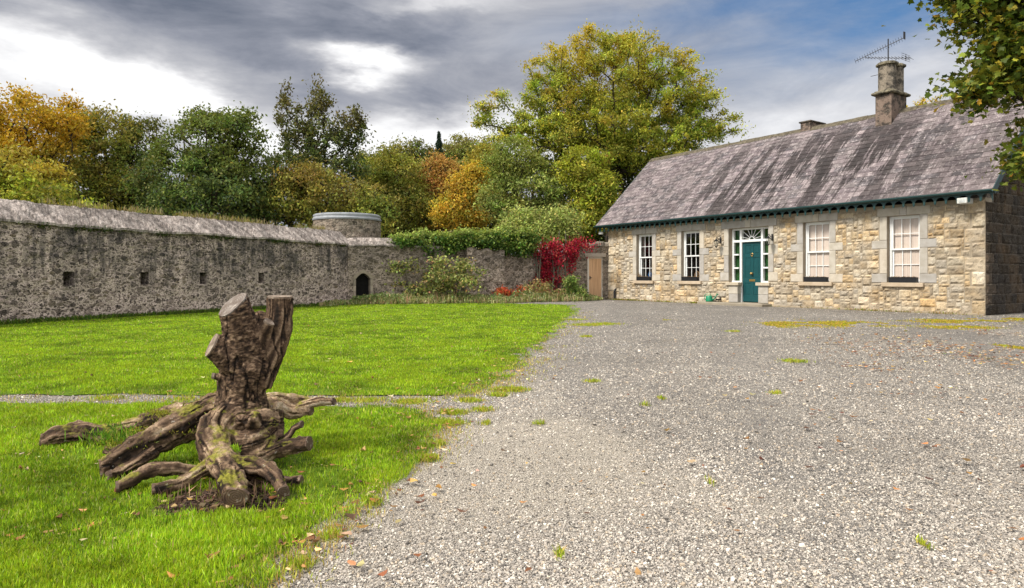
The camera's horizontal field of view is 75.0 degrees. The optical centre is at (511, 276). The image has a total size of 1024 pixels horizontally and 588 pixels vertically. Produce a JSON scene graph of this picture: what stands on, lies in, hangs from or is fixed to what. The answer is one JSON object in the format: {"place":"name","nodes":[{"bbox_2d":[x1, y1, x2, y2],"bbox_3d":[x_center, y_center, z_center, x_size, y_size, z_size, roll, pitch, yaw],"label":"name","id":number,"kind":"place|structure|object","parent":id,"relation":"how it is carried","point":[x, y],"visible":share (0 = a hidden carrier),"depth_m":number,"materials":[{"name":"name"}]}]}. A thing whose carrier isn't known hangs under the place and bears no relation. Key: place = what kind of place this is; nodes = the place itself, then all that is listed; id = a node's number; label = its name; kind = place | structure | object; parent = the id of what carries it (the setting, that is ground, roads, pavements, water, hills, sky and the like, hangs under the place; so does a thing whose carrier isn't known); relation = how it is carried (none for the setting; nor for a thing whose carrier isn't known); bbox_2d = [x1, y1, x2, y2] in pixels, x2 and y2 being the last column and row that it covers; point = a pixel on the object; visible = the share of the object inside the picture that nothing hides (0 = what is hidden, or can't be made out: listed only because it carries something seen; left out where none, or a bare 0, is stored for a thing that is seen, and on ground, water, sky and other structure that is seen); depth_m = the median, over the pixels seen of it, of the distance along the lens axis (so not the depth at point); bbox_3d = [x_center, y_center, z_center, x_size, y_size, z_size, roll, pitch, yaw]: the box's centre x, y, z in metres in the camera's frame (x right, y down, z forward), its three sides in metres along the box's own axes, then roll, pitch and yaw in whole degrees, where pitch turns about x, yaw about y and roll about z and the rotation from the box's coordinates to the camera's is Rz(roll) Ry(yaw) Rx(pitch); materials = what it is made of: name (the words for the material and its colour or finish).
{"place":"outdoors","nodes":[
{"label":"outdoors","id":0,"kind":"place"},
{"bbox_2d":[0,399,445,587],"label":"front lawn","id":1,"kind":"structure","parent":0,"point":[281,465],"depth_m":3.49,"materials":[{"name":"green plant"}]},
{"bbox_2d":[39,293,336,508],"bbox_3d":[-2.046,0.617,3.798,1.955,1.039,1.435,0,0,0],"label":"tree stump","id":2,"kind":"object","parent":1,"relation":"on","point":[246,351],"visible":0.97,"depth_m":3.82,"materials":[{"name":"brown wood"}]},
{"bbox_2d":[78,391,241,462],"bbox_3d":[-2.008,0.872,3.942,1.476,0.388,0.693,0,0,22],"label":"stump moss","id":3,"kind":"object","parent":2,"relation":"on","point":[107,440],"visible":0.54,"depth_m":3.81,"materials":[{"name":"green plant"}]},
{"bbox_2d":[112,476,305,518],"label":"loose soil","id":4,"kind":"structure","parent":1,"relation":"on","point":[199,502],"depth_m":3.20,"materials":[{"name":"brown soil"}]},
{"bbox_2d":[0,303,581,395],"bbox_3d":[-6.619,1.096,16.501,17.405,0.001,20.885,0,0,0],"label":"lawn","id":5,"kind":"structure","parent":0,"point":[315,392],"depth_m":9.76,"materials":[{"name":"green plant"}]},
{"bbox_2d":[0,302,319,324],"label":"wall foot grass","id":6,"kind":"structure","parent":5,"relation":"on","point":[67,318],"depth_m":17.30,"materials":[{"name":"green plant"}]},
{"bbox_2d":[0,0,981,250],"label":"sky","id":7,"kind":"structure","parent":0,"point":[408,65],"materials":[{"name":"grey"}]},
{"bbox_2d":[0,300,1023,587],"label":"gravel drive","id":8,"kind":"structure","parent":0,"point":[736,320],"depth_m":4.59,"materials":[{"name":"grey gravel"}]},
{"bbox_2d":[382,253,489,303],"bbox_3d":[-3.071,0.106,27.004,4.346,2.087,2.256,0,0,0],"label":"bramble bush","id":9,"kind":"object","parent":8,"relation":"on","point":[447,278],"visible":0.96,"depth_m":26.78,"materials":[{"name":"green plant"}]},
{"bbox_2d":[319,289,602,306],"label":"wall weeds","id":10,"kind":"object","parent":8,"relation":"on","point":[390,298],"depth_m":26.53,"materials":[{"name":"green plant"}]},
{"bbox_2d":[0,301,1023,587],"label":"gravel chippings","id":11,"kind":"object","parent":8,"relation":"on","point":[596,577],"visible":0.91,"depth_m":3.34,"materials":[{"name":"grey gravel"}]},
{"bbox_2d":[0,298,1023,587],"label":"gravel weeds","id":12,"kind":"object","parent":8,"relation":"on","point":[438,442],"visible":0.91,"depth_m":5.75,"materials":[{"name":"green plant"}]},
{"bbox_2d":[1,305,1023,582],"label":"fallen leaves","id":13,"kind":"object","parent":8,"relation":"on","point":[383,573],"visible":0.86,"depth_m":3.93,"materials":[{"name":"brown plant"}]},
{"bbox_2d":[522,277,566,301],"bbox_3d":[1.292,0.599,28.890,2.196,1.086,1.251,0,0,0],"label":"dying shrub","id":14,"kind":"object","parent":8,"relation":"on","point":[544,287],"visible":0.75,"depth_m":28.82,"materials":[{"name":"beige plant"}]},
{"bbox_2d":[594,60,1023,315],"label":"house","id":15,"kind":"structure","parent":8,"relation":"on","point":[858,211],"depth_m":22.98,"materials":[{"name":"stone"}]},
{"bbox_2d":[633,234,653,283],"bbox_3d":[6.101,-0.765,29.703,0.810,2.190,1.230,0,0,-34],"label":"window","id":16,"kind":"structure","parent":15,"relation":"in","point":[641,237],"depth_m":29.96,"materials":[{"name":"white paint"}]},
{"bbox_2d":[637,274,651,280],"bbox_3d":[5.830,0.001,29.599,0.400,0.394,0.950,0,0,-34],"label":"window box","id":17,"kind":"object","parent":15,"relation":"on","point":[643,278],"visible":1,"depth_m":29.47,"materials":[{"name":"black plastic"}]},
{"bbox_2d":[677,231,701,283],"bbox_3d":[7.535,-0.765,27.509,0.743,2.190,1.230,0,0,-34],"label":"window","id":18,"kind":"structure","parent":15,"relation":"in","point":[686,234],"depth_m":27.78,"materials":[{"name":"white paint"}]},
{"bbox_2d":[682,276,698,280],"bbox_3d":[7.326,0.091,27.369,0.199,0.214,0.816,0,0,-34],"label":"window box","id":19,"kind":"object","parent":15,"relation":"on","point":[690,278],"visible":1,"depth_m":27.28,"materials":[{"name":"black plastic"}]},
{"bbox_2d":[704,293,718,301],"bbox_3d":[7.827,0.834,26.191,0.589,0.339,0.270,0,0,36],"label":"watering can","id":20,"kind":"object","parent":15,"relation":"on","point":[709,298],"visible":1,"depth_m":26.13,"materials":[{"name":"green plastic"}]},
{"bbox_2d":[714,237,720,247],"bbox_3d":[8.009,-1.303,25.972,0.347,0.456,0.194,0,0,-34],"label":"wall lantern","id":21,"kind":"object","parent":15,"relation":"attached to","point":[716,240],"depth_m":25.94,"materials":[{"name":"black metal"}]},
{"bbox_2d":[743,241,760,301],"bbox_3d":[9.056,-0.163,25.177,0.150,2.266,0.842,0,0,-34],"label":"front door","id":22,"kind":"structure","parent":15,"relation":"in","point":[751,250],"depth_m":25.23,"materials":[{"name":"teal paint"}]},
{"bbox_2d":[765,234,772,244],"bbox_3d":[9.292,-1.303,24.063,0.347,0.456,0.194,0,0,-34],"label":"wall lantern","id":23,"kind":"object","parent":15,"relation":"attached to","point":[768,237],"depth_m":24.02,"materials":[{"name":"black metal"}]},
{"bbox_2d":[798,221,832,285],"bbox_3d":[10.453,-0.765,22.832,0.366,2.190,1.230,0,0,-34],"label":"window","id":24,"kind":"structure","parent":15,"relation":"in","point":[817,233],"depth_m":22.98,"materials":[{"name":"white paint"}]},
{"bbox_2d":[804,276,828,281],"bbox_3d":[10.389,0.091,22.788,0.203,0.214,0.816,0,0,-34],"label":"window box","id":25,"kind":"object","parent":15,"relation":"on","point":[816,279],"visible":1,"depth_m":22.70,"materials":[{"name":"black plastic"}]},
{"bbox_2d":[855,31,913,75],"bbox_3d":[13.305,-7.890,23.851,0.624,1.340,1.799,0,0,-34],"label":"tv aerial","id":26,"kind":"object","parent":15,"relation":"attached to","point":[888,51],"visible":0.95,"depth_m":23.70,"materials":[{"name":"metal"}]},
{"bbox_2d":[881,215,924,286],"bbox_3d":[12.043,-0.765,20.467,0.366,2.190,1.230,0,0,-34],"label":"window","id":27,"kind":"structure","parent":15,"relation":"in","point":[904,230],"depth_m":20.58,"materials":[{"name":"white paint"}]},
{"bbox_2d":[888,276,918,282],"bbox_3d":[11.990,0.091,20.431,0.213,0.214,0.816,0,0,-34],"label":"window box","id":28,"kind":"object","parent":15,"relation":"on","point":[904,279],"visible":1,"depth_m":20.35,"materials":[{"name":"black plastic"}]},
{"bbox_2d":[957,197,972,204],"bbox_3d":[12.790,-2.120,18.824,0.408,0.160,0.260,0,0,-34],"label":"alarm box","id":29,"kind":"object","parent":15,"relation":"attached to","point":[963,201],"visible":0.98,"depth_m":18.72,"materials":[{"name":"white plastic"}]},
{"bbox_2d":[881,0,1023,191],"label":"sycamore tree","id":30,"kind":"object","parent":8,"relation":"on","point":[997,71],"visible":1,"depth_m":13.08,"materials":[{"name":"green plant"}]},
{"label":"ground","id":31,"kind":"structure","parent":0,"visible":0},
{"bbox_2d":[0,139,105,208],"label":"broadleaf tree","id":32,"kind":"object","parent":31,"relation":"on","point":[17,173],"visible":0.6,"depth_m":24.67,"materials":[{"name":"yellow plant"}]},
{"bbox_2d":[0,78,117,195],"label":"beech tree","id":33,"kind":"object","parent":31,"relation":"on","point":[49,124],"visible":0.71,"depth_m":37.44,"materials":[{"name":"orange plant"}]},
{"bbox_2d":[55,99,150,211],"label":"broadleaf tree","id":34,"kind":"object","parent":31,"relation":"on","point":[98,184],"visible":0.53,"depth_m":41.18,"materials":[{"name":"green plant"}]},
{"bbox_2d":[86,111,181,212],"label":"broadleaf tree","id":35,"kind":"object","parent":31,"relation":"on","point":[140,151],"visible":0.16,"depth_m":43.45,"materials":[{"name":"green plant"}]},
{"bbox_2d":[0,199,348,320],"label":"loopholed wall","id":36,"kind":"structure","parent":31,"relation":"on","point":[61,267],"depth_m":18.31,"materials":[{"name":"stone"}]},
{"bbox_2d":[18,195,345,246],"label":"wall top grass","id":37,"kind":"structure","parent":36,"relation":"on","point":[186,215],"depth_m":19.15,"materials":[{"name":"green plant"}]},
{"bbox_2d":[114,100,299,225],"bbox_3d":[-16.114,-4.129,35.974,9.652,10.514,8.522,0,0,0],"label":"broadleaf tree","id":38,"kind":"object","parent":31,"relation":"on","point":[213,173],"visible":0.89,"depth_m":34.83,"materials":[{"name":"green plant"}]},
{"bbox_2d":[265,72,375,194],"bbox_3d":[-11.567,-5.675,40.183,6.832,13.561,4.973,0,0,0],"label":"beech tree","id":39,"kind":"object","parent":31,"relation":"on","point":[311,145],"visible":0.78,"depth_m":39.63,"materials":[{"name":"green plant"}]},
{"bbox_2d":[243,155,405,237],"bbox_3d":[-10.581,-2.852,37.069,9.246,7.918,6.041,0,0,0],"label":"broadleaf tree","id":40,"kind":"object","parent":31,"relation":"on","point":[308,189],"visible":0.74,"depth_m":35.94,"materials":[{"name":"green plant"}]},
{"bbox_2d":[312,212,381,237],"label":"round tower","id":41,"kind":"structure","parent":31,"relation":"on","point":[352,225],"depth_m":26.81,"materials":[{"name":"grey stone"}]},
{"bbox_2d":[112,191,621,251],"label":"distant wood","id":42,"kind":"object","parent":31,"relation":"on","point":[306,226],"visible":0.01,"depth_m":101.87,"materials":[{"name":"green plant"}]},
{"bbox_2d":[345,140,402,188],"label":"distant tree","id":43,"kind":"object","parent":31,"relation":"on","point":[365,154],"visible":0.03,"depth_m":76.72,"materials":[{"name":"green plant"}]},
{"bbox_2d":[345,144,439,237],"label":"broadleaf tree","id":44,"kind":"object","parent":31,"relation":"on","point":[383,168],"visible":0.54,"depth_m":43.03,"materials":[{"name":"green plant"}]},
{"bbox_2d":[380,135,424,194],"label":"distant tree","id":45,"kind":"object","parent":31,"relation":"on","point":[397,145],"visible":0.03,"depth_m":76.87,"materials":[{"name":"green plant"}]},
{"bbox_2d":[380,118,444,227],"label":"distant tree","id":46,"kind":"object","parent":31,"relation":"on","point":[421,150],"visible":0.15,"depth_m":76.93,"materials":[{"name":"green plant"}]},
{"bbox_2d":[406,148,463,231],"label":"broadleaf tree","id":47,"kind":"object","parent":31,"relation":"on","point":[442,163],"visible":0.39,"depth_m":45.30,"materials":[{"name":"orange plant"}]},
{"bbox_2d":[431,131,444,231],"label":"conifer","id":48,"kind":"object","parent":31,"relation":"on","point":[438,144],"visible":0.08,"depth_m":71.81,"materials":[{"name":"green plant"}]},
{"bbox_2d":[398,139,510,232],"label":"broadleaf tree","id":49,"kind":"object","parent":31,"relation":"on","point":[482,146],"visible":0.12,"depth_m":46.39,"materials":[{"name":"green plant"}]},
{"bbox_2d":[421,157,496,232],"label":"broadleaf tree","id":50,"kind":"object","parent":31,"relation":"on","point":[462,187],"visible":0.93,"depth_m":40.45,"materials":[{"name":"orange plant"}]},
{"bbox_2d":[442,131,478,222],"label":"distant tree","id":51,"kind":"object","parent":31,"relation":"on","point":[454,149],"visible":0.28,"depth_m":76.81,"materials":[{"name":"green plant"}]},
{"bbox_2d":[346,237,608,299],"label":"back wall","id":52,"kind":"structure","parent":31,"relation":"on","point":[368,274],"depth_m":28.05,"materials":[{"name":"stone"}]},
{"bbox_2d":[353,269,372,297],"bbox_3d":[-6.226,0.425,26.947,0.794,1.450,1.610,0,0,-28],"label":"doorway","id":53,"kind":"structure","parent":52,"relation":"in","point":[362,284],"depth_m":26.43,"materials":[{"name":"stone"}]},
{"bbox_2d":[388,223,541,287],"bbox_3d":[-1.887,-0.658,28.608,7.354,3.522,1.890,0,0,-24],"label":"ivy","id":54,"kind":"object","parent":52,"relation":"attached to","point":[512,240],"visible":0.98,"depth_m":28.26,"materials":[{"name":"green plant"}]},
{"bbox_2d":[528,231,598,293],"bbox_3d":[1.933,-0.484,30.139,4.206,3.182,1.112,0,0,-9],"label":"virginia creeper","id":55,"kind":"object","parent":52,"relation":"attached to","point":[548,257],"visible":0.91,"depth_m":30.08,"materials":[{"name":"red plant"}]},
{"bbox_2d":[587,257,602,296],"bbox_3d":[3.877,0.110,31.278,0.808,1.980,0.157,0,0,-20],"label":"garden door","id":56,"kind":"structure","parent":52,"relation":"in","point":[594,265],"depth_m":31.26,"materials":[{"name":"brown wood"}]},
{"bbox_2d":[459,132,511,170],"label":"distant tree","id":57,"kind":"object","parent":31,"relation":"on","point":[485,140],"visible":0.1,"depth_m":77.39,"materials":[{"name":"green plant"}]},
{"bbox_2d":[490,284,525,295],"bbox_3d":[-0.117,0.720,28.193,1.505,0.783,1.010,0,0,10],"label":"smoke bush","id":58,"kind":"object","parent":31,"relation":"on","point":[505,291],"visible":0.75,"depth_m":28.05,"materials":[{"name":"red plant"}]},
{"bbox_2d":[467,131,577,234],"bbox_3d":[0.596,-3.399,36.987,6.158,9.033,5.081,0,0,0],"label":"ash tree","id":59,"kind":"object","parent":31,"relation":"on","point":[514,178],"visible":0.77,"depth_m":36.14,"materials":[{"name":"green plant"}]},
{"bbox_2d":[492,200,593,247],"bbox_3d":[1.371,-1.234,31.186,4.907,4.688,2.559,0,0,0],"label":"evergreen shrub","id":60,"kind":"object","parent":31,"relation":"on","point":[562,221],"visible":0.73,"depth_m":30.96,"materials":[{"name":"green plant"}]},
{"bbox_2d":[561,271,589,300],"bbox_3d":[2.872,0.463,29.583,1.725,1.408,1.260,0,0,-14],"label":"buddleia bush","id":61,"kind":"object","parent":31,"relation":"on","point":[571,285],"visible":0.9,"depth_m":29.39,"materials":[{"name":"green plant"}]},
{"bbox_2d":[550,141,622,242],"bbox_3d":[4.185,-3.130,35.936,4.585,8.485,3.857,0,0,0],"label":"ash tree","id":62,"kind":"object","parent":31,"relation":"on","point":[582,182],"visible":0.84,"depth_m":35.42,"materials":[{"name":"green plant"}]},
{"bbox_2d":[524,147,662,241],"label":"broadleaf tree","id":63,"kind":"object","parent":31,"relation":"on","point":[626,185],"visible":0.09,"depth_m":42.01,"materials":[{"name":"green plant"}]},
{"bbox_2d":[466,14,755,241],"bbox_3d":[5.676,-6.929,39.850,15.800,16.136,9.140,0,0,-24],"label":"ash tree","id":64,"kind":"object","parent":31,"relation":"on","point":[558,127],"visible":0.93,"depth_m":39.02,"materials":[{"name":"green plant"}]},
{"bbox_2d":[906,94,945,107],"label":"broadleaf tree","id":65,"kind":"object","parent":31,"relation":"on","point":[925,102],"visible":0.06,"depth_m":45.94,"materials":[{"name":"yellow plant"}]}
]}

